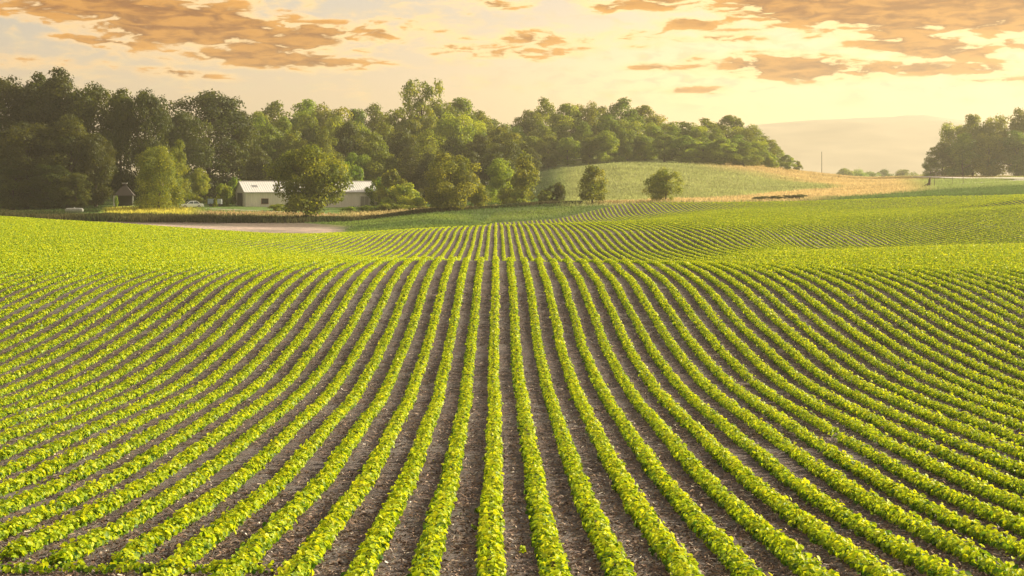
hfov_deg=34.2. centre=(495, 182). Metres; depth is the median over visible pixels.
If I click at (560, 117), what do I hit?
broadleaf tree
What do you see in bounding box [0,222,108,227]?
crop row
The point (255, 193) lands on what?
barn
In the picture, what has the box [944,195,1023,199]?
crop row
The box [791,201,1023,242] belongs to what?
crop row
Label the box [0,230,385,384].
crop row
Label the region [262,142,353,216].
oak tree
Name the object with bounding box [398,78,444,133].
poplar tree
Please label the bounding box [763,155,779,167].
shrub
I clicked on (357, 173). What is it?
shrub
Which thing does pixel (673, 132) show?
broadleaf tree
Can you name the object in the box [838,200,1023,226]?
crop row
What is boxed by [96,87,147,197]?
broadleaf tree
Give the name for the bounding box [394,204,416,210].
shrub
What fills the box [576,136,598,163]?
broadleaf tree
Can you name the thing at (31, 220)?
crop row
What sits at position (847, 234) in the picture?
crop row
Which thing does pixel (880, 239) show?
crop row
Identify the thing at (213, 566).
crop row
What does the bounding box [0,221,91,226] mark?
crop row
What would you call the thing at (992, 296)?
crop row
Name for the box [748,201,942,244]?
crop row
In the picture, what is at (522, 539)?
crop residue
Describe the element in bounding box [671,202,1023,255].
crop row
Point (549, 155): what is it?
broadleaf tree
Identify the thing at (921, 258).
crop row
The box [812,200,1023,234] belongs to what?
crop row
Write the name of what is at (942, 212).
crop row
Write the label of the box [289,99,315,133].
broadleaf tree
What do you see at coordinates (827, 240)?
crop row
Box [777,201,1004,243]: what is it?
crop row
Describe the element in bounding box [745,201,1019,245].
crop row
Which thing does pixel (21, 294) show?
crop row
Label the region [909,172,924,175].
broadleaf tree
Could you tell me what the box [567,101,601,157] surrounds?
broadleaf tree
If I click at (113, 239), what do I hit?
crop row
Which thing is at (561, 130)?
broadleaf tree
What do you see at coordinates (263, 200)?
window
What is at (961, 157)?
broadleaf tree
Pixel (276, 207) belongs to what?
shrub
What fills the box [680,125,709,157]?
broadleaf tree
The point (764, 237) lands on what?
crop row
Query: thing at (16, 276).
crop row
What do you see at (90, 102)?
broadleaf tree
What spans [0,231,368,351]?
crop row
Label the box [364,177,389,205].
shrub
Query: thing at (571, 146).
broadleaf tree
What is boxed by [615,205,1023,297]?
crop row
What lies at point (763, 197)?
shrub
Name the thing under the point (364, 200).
door
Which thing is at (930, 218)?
crop row
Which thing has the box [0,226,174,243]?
crop row
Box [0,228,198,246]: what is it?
crop row
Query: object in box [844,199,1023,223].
crop row
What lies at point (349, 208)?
shrub
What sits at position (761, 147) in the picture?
broadleaf tree
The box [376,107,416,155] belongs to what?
broadleaf tree
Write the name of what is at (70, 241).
crop row
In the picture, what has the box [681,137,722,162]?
broadleaf tree
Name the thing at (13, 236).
crop row
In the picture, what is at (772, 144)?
broadleaf tree
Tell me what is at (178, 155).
willow tree
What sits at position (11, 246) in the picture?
crop row
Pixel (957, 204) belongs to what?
crop row
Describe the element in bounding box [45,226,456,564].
crop row
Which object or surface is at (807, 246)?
crop row
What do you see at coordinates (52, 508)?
crop row
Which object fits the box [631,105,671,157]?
broadleaf tree
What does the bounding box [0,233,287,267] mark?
crop row
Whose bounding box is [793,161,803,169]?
shrub
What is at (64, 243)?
crop row
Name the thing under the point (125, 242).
crop row
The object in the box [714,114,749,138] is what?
broadleaf tree
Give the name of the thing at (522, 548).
weed
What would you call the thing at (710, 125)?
broadleaf tree
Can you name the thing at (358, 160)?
broadleaf tree
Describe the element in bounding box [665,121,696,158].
broadleaf tree
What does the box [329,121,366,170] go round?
broadleaf tree
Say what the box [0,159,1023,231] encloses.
meadow grass
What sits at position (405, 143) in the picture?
broadleaf tree
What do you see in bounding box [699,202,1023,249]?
crop row
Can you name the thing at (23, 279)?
crop row
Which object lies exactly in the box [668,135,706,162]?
broadleaf tree
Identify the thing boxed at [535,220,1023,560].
crop row
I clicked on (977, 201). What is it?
crop row
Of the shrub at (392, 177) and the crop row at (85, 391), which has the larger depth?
the shrub at (392, 177)
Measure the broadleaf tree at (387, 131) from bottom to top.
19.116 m
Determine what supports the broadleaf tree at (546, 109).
on the ground at (530, 367)
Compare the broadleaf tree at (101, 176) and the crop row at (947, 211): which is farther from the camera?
the broadleaf tree at (101, 176)
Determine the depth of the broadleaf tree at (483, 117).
480.61 m
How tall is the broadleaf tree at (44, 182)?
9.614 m
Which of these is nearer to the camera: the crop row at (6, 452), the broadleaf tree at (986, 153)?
the crop row at (6, 452)
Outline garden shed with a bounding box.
[113,184,134,205]
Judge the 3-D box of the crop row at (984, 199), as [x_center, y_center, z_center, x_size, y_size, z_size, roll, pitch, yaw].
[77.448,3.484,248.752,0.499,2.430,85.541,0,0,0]
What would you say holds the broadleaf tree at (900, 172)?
on the ground at (530, 367)
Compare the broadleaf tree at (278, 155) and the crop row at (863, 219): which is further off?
the broadleaf tree at (278, 155)
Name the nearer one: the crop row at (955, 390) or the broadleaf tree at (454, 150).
the crop row at (955, 390)
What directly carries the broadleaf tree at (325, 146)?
on the ground at (530, 367)
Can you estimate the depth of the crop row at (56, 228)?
161.19 m
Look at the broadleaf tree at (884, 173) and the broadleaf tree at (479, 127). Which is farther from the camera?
the broadleaf tree at (884, 173)
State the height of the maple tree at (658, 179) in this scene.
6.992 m
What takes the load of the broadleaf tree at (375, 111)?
on the ground at (530, 367)
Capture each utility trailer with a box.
[204,199,213,206]
[217,199,221,206]
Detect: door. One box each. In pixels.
[120,197,128,205]
[237,193,241,205]
[360,196,368,205]
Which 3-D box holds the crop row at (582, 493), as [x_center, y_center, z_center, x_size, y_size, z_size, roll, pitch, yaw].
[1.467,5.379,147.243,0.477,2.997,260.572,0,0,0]
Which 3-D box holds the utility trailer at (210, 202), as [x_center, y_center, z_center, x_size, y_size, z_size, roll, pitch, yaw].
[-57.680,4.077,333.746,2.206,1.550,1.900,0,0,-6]
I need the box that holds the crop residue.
[0,271,1023,575]
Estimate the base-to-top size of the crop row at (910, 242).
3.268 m
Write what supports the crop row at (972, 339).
on the ground at (530, 367)
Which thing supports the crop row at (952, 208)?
on the ground at (530, 367)
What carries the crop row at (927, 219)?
on the ground at (530, 367)
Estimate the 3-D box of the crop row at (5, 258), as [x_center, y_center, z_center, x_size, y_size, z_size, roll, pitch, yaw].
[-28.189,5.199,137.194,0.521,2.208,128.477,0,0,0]
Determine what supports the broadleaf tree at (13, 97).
on the ground at (530, 367)
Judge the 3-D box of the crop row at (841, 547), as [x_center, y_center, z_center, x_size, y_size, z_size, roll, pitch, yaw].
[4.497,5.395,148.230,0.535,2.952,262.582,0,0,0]
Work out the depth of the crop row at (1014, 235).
212.10 m
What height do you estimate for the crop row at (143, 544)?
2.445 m
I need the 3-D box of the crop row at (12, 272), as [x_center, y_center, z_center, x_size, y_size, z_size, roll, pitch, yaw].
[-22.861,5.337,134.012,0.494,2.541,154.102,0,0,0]
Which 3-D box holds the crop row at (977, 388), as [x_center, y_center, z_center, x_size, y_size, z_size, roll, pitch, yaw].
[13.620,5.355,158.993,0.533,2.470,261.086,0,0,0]
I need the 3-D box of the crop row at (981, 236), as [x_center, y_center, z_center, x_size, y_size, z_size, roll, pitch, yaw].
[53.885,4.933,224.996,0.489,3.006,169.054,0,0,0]
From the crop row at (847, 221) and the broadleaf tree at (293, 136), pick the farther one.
the broadleaf tree at (293, 136)
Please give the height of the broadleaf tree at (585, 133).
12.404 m
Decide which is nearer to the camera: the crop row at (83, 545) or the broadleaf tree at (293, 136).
the crop row at (83, 545)
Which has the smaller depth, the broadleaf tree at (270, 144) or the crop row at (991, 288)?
the crop row at (991, 288)
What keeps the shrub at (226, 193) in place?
on the ground at (530, 367)
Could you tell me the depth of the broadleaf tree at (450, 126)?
438.69 m
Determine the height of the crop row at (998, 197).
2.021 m
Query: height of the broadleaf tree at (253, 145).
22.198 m
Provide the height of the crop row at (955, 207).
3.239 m
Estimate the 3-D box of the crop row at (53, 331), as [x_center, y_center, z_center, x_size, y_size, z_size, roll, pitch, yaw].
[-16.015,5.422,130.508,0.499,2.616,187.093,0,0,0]
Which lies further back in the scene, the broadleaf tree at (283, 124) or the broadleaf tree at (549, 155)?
the broadleaf tree at (549, 155)
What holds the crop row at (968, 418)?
on the ground at (530, 367)
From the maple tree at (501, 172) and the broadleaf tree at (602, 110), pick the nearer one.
the maple tree at (501, 172)
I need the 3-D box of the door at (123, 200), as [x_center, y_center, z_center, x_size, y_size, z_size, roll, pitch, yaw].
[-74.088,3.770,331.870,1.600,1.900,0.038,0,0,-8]
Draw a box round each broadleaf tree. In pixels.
[0,74,44,207]
[0,103,12,148]
[0,120,57,208]
[15,71,53,205]
[20,162,71,208]
[25,66,85,204]
[31,114,101,207]
[52,81,119,200]
[58,172,93,207]
[72,132,118,206]
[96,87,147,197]
[110,87,173,200]
[155,109,214,199]
[157,88,256,198]
[224,110,260,180]
[242,116,266,170]
[243,149,271,180]
[250,110,270,128]
[250,124,285,180]
[260,100,296,178]
[264,152,296,180]
[273,116,294,151]
[273,130,307,177]
[287,112,320,179]
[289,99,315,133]
[304,102,355,149]
[314,115,349,158]
[315,128,344,168]
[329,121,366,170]
[343,119,370,161]
[344,151,372,180]
[346,108,369,135]
[357,132,388,179]
[363,151,404,194]
[364,102,389,132]
[370,122,399,154]
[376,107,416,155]
[385,148,428,196]
[387,127,420,175]
[397,119,423,169]
[397,128,453,194]
[410,152,437,200]
[416,116,441,152]
[424,98,463,144]
[425,110,476,149]
[436,136,467,159]
[449,97,480,127]
[458,150,488,197]
[462,134,492,158]
[464,119,487,147]
[474,109,499,151]
[477,151,517,195]
[481,124,524,176]
[482,140,522,187]
[489,118,503,135]
[503,123,524,139]
[509,109,547,136]
[512,142,542,183]
[523,136,546,164]
[533,97,558,136]
[533,121,558,163]
[536,134,561,166]
[540,103,588,158]
[551,124,573,160]
[552,136,581,164]
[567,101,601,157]
[570,121,598,158]
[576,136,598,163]
[592,105,613,157]
[593,97,645,133]
[594,130,626,162]
[596,115,623,160]
[611,118,645,158]
[617,126,641,160]
[628,134,658,160]
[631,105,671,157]
[642,121,667,158]
[647,134,675,161]
[657,121,679,133]
[657,125,690,158]
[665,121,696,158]
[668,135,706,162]
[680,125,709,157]
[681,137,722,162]
[697,117,727,145]
[699,128,733,160]
[705,138,741,164]
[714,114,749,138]
[720,134,751,157]
[726,141,764,165]
[728,124,766,150]
[742,140,775,164]
[759,135,782,158]
[764,146,785,162]
[778,155,798,169]
[836,168,855,175]
[853,167,869,176]
[865,171,880,176]
[878,169,895,176]
[896,169,909,176]
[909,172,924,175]
[921,158,942,175]
[924,142,955,175]
[939,120,969,174]
[944,132,988,175]
[959,114,991,175]
[971,132,1009,176]
[973,113,1008,174]
[988,130,1023,175]
[997,107,1023,172]
[1010,118,1023,164]
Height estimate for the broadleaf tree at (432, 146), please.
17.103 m
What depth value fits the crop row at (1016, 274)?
105.43 m
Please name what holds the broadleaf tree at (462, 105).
on the ground at (530, 367)
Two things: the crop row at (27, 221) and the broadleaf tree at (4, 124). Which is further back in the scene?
the broadleaf tree at (4, 124)
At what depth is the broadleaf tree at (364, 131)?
438.74 m
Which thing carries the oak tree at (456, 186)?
on the ground at (530, 367)
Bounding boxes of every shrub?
[114,195,118,206]
[214,183,233,206]
[228,176,240,204]
[268,204,288,210]
[337,206,355,211]
[338,161,363,180]
[358,205,380,211]
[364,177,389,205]
[372,169,405,204]
[376,203,398,210]
[381,182,426,207]
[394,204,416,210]
[413,206,428,208]
[497,187,512,204]
[504,190,528,202]
[536,190,552,200]
[544,182,566,200]
[744,154,762,165]
[751,196,772,199]
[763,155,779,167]
[770,195,792,198]
[788,194,807,199]
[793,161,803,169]
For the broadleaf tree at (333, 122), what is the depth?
440.74 m
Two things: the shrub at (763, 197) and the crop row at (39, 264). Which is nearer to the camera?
the crop row at (39, 264)
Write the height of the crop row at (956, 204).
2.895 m
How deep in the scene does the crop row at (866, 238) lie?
197.72 m
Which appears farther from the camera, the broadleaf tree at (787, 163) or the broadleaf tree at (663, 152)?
the broadleaf tree at (787, 163)
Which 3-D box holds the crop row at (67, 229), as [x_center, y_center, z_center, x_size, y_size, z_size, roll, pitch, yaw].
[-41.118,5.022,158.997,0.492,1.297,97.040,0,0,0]
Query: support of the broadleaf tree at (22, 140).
on the ground at (530, 367)
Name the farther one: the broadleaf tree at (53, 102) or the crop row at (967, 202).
the broadleaf tree at (53, 102)
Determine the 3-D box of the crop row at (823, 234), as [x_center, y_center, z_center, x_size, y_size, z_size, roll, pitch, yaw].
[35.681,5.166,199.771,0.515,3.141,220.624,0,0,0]
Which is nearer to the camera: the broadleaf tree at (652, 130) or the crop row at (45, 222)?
the crop row at (45, 222)
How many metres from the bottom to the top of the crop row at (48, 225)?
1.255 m
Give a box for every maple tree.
[189,167,210,203]
[463,183,490,206]
[484,158,513,203]
[500,151,541,200]
[576,163,608,202]
[642,167,685,200]
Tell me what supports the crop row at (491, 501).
on the ground at (530, 367)
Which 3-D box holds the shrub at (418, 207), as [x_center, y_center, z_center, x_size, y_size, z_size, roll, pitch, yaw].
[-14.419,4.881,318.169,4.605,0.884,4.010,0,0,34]
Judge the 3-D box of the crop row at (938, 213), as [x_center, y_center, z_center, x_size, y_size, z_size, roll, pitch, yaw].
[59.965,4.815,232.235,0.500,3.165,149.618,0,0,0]
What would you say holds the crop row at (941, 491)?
on the ground at (530, 367)
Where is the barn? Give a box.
[235,181,376,206]
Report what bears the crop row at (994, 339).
on the ground at (530, 367)
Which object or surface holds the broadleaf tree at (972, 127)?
on the ground at (530, 367)
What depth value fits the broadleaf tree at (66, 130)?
330.84 m
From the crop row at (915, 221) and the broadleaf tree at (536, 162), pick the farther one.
the broadleaf tree at (536, 162)
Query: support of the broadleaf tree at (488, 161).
on the ground at (530, 367)
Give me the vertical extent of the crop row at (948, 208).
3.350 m
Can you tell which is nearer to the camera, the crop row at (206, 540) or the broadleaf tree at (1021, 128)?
the crop row at (206, 540)
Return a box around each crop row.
[0,218,45,219]
[0,219,60,221]
[0,220,75,222]
[0,220,77,223]
[0,221,89,224]
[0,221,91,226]
[0,221,104,227]
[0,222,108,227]
[0,222,113,228]
[0,222,117,229]
[0,223,126,231]
[0,224,113,232]
[0,224,142,234]
[0,225,156,235]
[0,225,157,237]
[0,225,168,238]
[0,226,171,240]
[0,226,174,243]
[0,226,450,560]
[0,227,187,245]
[0,227,433,495]
[0,227,439,517]
[0,227,445,540]
[0,228,197,248]
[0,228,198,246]
[0,228,210,248]
[0,228,414,443]
[0,228,420,461]
[0,228,426,479]
[0,229,215,250]
[0,229,397,407]
[0,229,402,418]
[0,229,408,429]
[0,230,205,251]
[0,230,234,253]
[0,230,379,373]
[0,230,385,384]
[0,230,390,396]
[0,231,228,254]
[0,231,245,256]
[0,231,350,317]
[0,231,362,339]
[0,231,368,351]
[0,231,372,361]
[0,232,244,258]
[0,232,255,259]
[0,232,267,261]
[0,232,331,289]
[0,232,337,297]
[0,232,342,307]
[0,232,353,328]
[0,233,266,262]
[0,233,274,265]
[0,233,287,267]
[0,233,295,269]
[0,233,306,272]
[0,233,311,283]
[0,233,312,278]
[0,556,275,574]
[1,220,73,223]
[1,224,138,233]
[1,227,184,244]
[1,230,226,252]
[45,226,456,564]
[110,226,462,565]
[143,225,468,575]
[207,225,473,575]
[274,225,480,575]
[341,224,486,575]
[407,223,491,575]
[474,222,507,575]
[499,222,573,575]
[504,222,636,575]
[508,222,703,575]
[513,221,772,575]
[517,221,839,575]
[522,221,904,575]
[526,221,972,575]
[531,221,1023,575]
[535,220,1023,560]
[539,220,1023,537]
[544,219,1023,514]
[549,219,1023,495]
[553,219,1023,476]
[557,218,1023,460]
[562,218,1023,444]
[565,216,1023,431]
[569,216,1023,418]
[573,215,1023,407]
[578,214,1023,399]
[582,213,1023,389]
[585,212,1023,378]
[589,211,1023,368]
[593,210,1023,356]
[597,210,1023,347]
[601,208,1023,336]
[604,208,1023,325]
[608,207,1023,315]
[612,206,1023,306]
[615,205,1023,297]
[619,204,1023,289]
[623,204,1023,284]
[627,203,1023,278]
[631,203,1023,274]
[635,203,1023,269]
[639,203,1023,267]
[643,203,1023,265]
[647,203,1022,265]
[651,202,1023,263]
[655,202,1023,261]
[659,202,1023,259]
[662,202,1023,258]
[667,202,1022,257]
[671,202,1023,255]
[675,202,1023,255]
[679,202,1023,254]
[683,202,1023,252]
[687,202,1023,251]
[691,202,1023,250]
[695,202,1022,250]
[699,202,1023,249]
[704,202,1022,248]
[707,202,1023,247]
[711,202,1023,246]
[716,202,1022,246]
[719,202,1023,246]
[725,202,1023,246]
[728,202,1021,246]
[734,202,1023,245]
[738,202,925,245]
[740,201,930,245]
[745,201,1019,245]
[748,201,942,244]
[756,202,956,244]
[757,201,968,244]
[761,201,972,244]
[765,201,980,244]
[769,201,985,243]
[774,201,995,243]
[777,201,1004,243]
[782,201,1012,243]
[786,201,1017,243]
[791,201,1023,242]
[795,201,1023,241]
[801,201,1023,240]
[805,201,1023,238]
[807,200,1023,236]
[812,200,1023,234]
[817,200,1023,232]
[821,200,1023,230]
[825,200,1023,229]
[832,200,1023,227]
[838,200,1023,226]
[840,199,1023,224]
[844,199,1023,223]
[848,199,1023,221]
[856,199,1023,220]
[861,199,1023,219]
[865,198,1023,217]
[868,198,1023,215]
[890,197,1023,210]
[894,197,1022,208]
[911,196,1023,206]
[916,196,1023,205]
[921,196,1022,205]
[928,196,1023,204]
[935,196,1022,203]
[942,196,1023,201]
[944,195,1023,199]
[954,196,1022,198]
[962,195,1023,197]
[975,195,1023,196]
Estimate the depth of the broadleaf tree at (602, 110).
526.33 m
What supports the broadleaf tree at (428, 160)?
on the ground at (530, 367)
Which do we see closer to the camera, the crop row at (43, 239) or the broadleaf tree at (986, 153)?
the crop row at (43, 239)
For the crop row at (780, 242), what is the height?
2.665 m
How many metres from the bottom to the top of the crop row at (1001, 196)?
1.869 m
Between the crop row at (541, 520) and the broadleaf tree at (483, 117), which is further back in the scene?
the broadleaf tree at (483, 117)
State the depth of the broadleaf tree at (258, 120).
442.83 m
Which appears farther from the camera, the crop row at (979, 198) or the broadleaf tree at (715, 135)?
the broadleaf tree at (715, 135)
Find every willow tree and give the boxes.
[132,145,186,208]
[165,138,191,206]
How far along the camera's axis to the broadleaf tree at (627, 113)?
513.50 m
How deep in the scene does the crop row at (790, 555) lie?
29.41 m
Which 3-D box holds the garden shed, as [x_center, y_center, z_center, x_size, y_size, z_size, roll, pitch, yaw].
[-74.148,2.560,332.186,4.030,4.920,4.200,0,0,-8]
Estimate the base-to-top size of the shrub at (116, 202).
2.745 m
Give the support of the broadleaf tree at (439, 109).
on the ground at (530, 367)
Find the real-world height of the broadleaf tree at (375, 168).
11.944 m
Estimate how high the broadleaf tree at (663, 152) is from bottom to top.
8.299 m
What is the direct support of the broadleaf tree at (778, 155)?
on the ground at (530, 367)
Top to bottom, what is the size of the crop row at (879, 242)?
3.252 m
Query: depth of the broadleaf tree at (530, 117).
519.24 m
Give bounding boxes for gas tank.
[65,207,83,212]
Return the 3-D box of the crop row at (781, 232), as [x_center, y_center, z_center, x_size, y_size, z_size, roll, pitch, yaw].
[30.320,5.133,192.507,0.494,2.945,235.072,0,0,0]
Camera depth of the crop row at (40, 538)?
30.85 m
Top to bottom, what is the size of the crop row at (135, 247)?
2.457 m
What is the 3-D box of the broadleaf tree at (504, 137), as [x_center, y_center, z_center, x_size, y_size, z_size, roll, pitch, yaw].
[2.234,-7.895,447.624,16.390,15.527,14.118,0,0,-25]
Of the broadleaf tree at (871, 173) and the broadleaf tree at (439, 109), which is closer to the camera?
the broadleaf tree at (439, 109)
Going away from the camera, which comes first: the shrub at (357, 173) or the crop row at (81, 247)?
the crop row at (81, 247)
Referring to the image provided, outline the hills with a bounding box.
[111,115,1013,178]
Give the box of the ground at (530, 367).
[0,157,1023,575]
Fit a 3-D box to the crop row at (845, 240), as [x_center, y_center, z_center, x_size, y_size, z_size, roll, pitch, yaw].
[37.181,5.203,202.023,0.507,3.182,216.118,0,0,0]
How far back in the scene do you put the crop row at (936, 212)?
221.80 m
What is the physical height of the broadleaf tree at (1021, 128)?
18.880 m
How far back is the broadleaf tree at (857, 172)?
908.51 m
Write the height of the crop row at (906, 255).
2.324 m
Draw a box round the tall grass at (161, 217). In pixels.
[0,200,582,222]
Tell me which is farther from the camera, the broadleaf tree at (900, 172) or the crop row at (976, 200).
the broadleaf tree at (900, 172)
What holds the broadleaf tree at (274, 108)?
on the ground at (530, 367)
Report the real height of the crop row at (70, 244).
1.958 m
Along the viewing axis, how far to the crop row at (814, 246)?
170.19 m
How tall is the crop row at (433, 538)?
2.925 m
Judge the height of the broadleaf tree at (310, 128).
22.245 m
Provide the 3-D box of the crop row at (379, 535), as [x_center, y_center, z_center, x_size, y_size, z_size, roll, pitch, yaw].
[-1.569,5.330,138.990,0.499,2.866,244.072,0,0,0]
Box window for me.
[261,198,268,203]
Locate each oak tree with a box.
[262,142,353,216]
[423,153,481,209]
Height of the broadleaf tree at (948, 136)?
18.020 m
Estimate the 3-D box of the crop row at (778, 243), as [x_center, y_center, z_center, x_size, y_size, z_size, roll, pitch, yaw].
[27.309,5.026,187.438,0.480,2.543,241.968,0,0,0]
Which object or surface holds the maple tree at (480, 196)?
on the ground at (530, 367)
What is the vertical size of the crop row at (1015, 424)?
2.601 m
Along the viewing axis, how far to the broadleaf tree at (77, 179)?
326.18 m
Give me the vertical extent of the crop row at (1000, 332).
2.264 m
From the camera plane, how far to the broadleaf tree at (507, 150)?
396.77 m
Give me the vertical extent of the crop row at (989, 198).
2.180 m
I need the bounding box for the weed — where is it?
[519,545,526,552]
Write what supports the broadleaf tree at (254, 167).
on the ground at (530, 367)
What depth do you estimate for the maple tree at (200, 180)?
344.12 m
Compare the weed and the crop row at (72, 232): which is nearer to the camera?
the weed
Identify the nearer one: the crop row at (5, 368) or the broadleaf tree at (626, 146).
the crop row at (5, 368)
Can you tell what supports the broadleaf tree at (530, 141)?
on the ground at (530, 367)
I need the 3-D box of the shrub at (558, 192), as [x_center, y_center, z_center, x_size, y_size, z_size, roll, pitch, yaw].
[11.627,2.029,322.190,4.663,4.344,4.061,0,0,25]
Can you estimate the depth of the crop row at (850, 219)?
206.55 m
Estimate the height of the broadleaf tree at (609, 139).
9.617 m
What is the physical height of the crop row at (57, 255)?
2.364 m
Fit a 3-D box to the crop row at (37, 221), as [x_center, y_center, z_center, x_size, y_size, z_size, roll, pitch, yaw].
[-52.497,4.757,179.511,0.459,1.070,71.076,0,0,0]
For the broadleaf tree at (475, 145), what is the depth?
404.05 m
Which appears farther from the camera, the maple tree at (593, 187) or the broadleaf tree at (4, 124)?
the broadleaf tree at (4, 124)
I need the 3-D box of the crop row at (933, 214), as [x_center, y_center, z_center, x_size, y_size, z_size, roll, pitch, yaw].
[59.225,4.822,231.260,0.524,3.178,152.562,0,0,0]
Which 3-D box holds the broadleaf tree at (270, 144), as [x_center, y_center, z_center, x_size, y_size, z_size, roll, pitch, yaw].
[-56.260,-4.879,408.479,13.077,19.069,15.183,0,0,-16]
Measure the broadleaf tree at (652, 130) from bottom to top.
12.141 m
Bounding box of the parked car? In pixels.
[179,201,203,208]
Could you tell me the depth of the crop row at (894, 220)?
205.90 m
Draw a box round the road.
[915,176,1023,178]
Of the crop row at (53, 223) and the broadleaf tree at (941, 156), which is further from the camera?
the broadleaf tree at (941, 156)
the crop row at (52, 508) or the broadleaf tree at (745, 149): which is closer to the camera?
the crop row at (52, 508)
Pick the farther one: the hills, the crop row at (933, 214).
the hills
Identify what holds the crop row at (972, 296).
on the ground at (530, 367)
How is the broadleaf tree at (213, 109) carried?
on the ground at (530, 367)
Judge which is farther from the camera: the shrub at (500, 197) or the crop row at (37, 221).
the shrub at (500, 197)
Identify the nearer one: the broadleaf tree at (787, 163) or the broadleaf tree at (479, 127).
the broadleaf tree at (479, 127)
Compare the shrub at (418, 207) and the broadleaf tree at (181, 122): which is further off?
the broadleaf tree at (181, 122)
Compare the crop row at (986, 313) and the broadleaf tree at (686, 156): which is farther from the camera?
the broadleaf tree at (686, 156)
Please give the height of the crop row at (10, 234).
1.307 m
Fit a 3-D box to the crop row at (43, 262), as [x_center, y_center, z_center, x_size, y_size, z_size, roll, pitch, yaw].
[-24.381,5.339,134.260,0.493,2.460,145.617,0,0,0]
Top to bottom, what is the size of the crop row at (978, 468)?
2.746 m
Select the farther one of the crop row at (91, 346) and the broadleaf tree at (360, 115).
the broadleaf tree at (360, 115)
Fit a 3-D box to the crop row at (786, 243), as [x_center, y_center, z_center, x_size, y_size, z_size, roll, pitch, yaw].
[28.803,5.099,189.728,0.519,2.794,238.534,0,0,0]
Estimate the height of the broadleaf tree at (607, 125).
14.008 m
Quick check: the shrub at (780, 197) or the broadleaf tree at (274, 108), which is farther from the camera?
the broadleaf tree at (274, 108)
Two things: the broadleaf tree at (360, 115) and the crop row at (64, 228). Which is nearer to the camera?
the crop row at (64, 228)
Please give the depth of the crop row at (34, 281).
86.67 m
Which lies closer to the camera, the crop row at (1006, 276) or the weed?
the weed
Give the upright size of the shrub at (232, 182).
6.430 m
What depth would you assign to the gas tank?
300.70 m
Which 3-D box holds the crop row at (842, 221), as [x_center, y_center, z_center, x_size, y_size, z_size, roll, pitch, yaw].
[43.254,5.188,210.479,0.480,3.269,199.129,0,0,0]
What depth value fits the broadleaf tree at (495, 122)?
487.63 m
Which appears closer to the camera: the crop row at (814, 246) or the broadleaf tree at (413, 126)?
the crop row at (814, 246)
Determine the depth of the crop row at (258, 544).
29.83 m
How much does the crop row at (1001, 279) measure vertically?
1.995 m
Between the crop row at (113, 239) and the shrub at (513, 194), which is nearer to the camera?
the crop row at (113, 239)
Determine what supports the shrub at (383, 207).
on the ground at (530, 367)
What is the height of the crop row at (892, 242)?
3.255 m
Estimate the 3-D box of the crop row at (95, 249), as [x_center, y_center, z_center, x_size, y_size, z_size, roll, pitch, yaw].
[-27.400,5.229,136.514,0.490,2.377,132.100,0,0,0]
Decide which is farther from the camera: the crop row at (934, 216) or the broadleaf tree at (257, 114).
the broadleaf tree at (257, 114)
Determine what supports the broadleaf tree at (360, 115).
on the ground at (530, 367)
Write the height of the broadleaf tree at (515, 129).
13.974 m
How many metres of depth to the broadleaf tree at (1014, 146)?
498.46 m
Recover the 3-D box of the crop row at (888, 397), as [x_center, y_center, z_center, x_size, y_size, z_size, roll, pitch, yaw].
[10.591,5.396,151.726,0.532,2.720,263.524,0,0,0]
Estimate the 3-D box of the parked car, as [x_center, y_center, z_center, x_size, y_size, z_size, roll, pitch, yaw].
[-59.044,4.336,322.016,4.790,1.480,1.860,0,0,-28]
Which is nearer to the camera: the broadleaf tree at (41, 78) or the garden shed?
the garden shed
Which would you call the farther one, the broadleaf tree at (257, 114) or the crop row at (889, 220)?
the broadleaf tree at (257, 114)
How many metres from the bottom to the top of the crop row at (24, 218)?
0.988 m
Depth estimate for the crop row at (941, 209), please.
228.75 m
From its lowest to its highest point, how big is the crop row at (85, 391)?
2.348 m
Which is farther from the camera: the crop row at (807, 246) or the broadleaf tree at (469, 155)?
the broadleaf tree at (469, 155)
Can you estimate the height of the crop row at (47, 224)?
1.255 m
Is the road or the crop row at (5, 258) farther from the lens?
the road
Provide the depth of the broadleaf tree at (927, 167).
511.45 m
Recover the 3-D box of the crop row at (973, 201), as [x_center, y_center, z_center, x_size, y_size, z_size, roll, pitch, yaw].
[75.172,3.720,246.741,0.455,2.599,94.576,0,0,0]
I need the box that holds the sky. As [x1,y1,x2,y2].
[0,0,1023,138]
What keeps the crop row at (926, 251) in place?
on the ground at (530, 367)
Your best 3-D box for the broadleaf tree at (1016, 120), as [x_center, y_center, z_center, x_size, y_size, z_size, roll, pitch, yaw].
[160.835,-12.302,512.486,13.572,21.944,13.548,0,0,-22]
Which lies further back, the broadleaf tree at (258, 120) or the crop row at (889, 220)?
the broadleaf tree at (258, 120)
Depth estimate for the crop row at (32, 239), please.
147.15 m
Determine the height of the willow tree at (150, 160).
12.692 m
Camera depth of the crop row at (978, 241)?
202.21 m
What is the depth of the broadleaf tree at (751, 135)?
513.34 m
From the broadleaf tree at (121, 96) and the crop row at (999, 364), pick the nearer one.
the crop row at (999, 364)
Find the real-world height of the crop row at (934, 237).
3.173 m
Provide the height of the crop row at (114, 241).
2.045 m
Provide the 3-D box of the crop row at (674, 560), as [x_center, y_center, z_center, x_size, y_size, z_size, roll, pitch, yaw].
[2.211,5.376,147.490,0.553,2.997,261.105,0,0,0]
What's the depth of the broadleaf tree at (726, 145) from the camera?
478.90 m
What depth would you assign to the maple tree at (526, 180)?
316.85 m
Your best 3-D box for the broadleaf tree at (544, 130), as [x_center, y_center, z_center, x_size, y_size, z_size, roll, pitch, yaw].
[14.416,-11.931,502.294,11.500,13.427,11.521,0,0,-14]
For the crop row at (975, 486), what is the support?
on the ground at (530, 367)

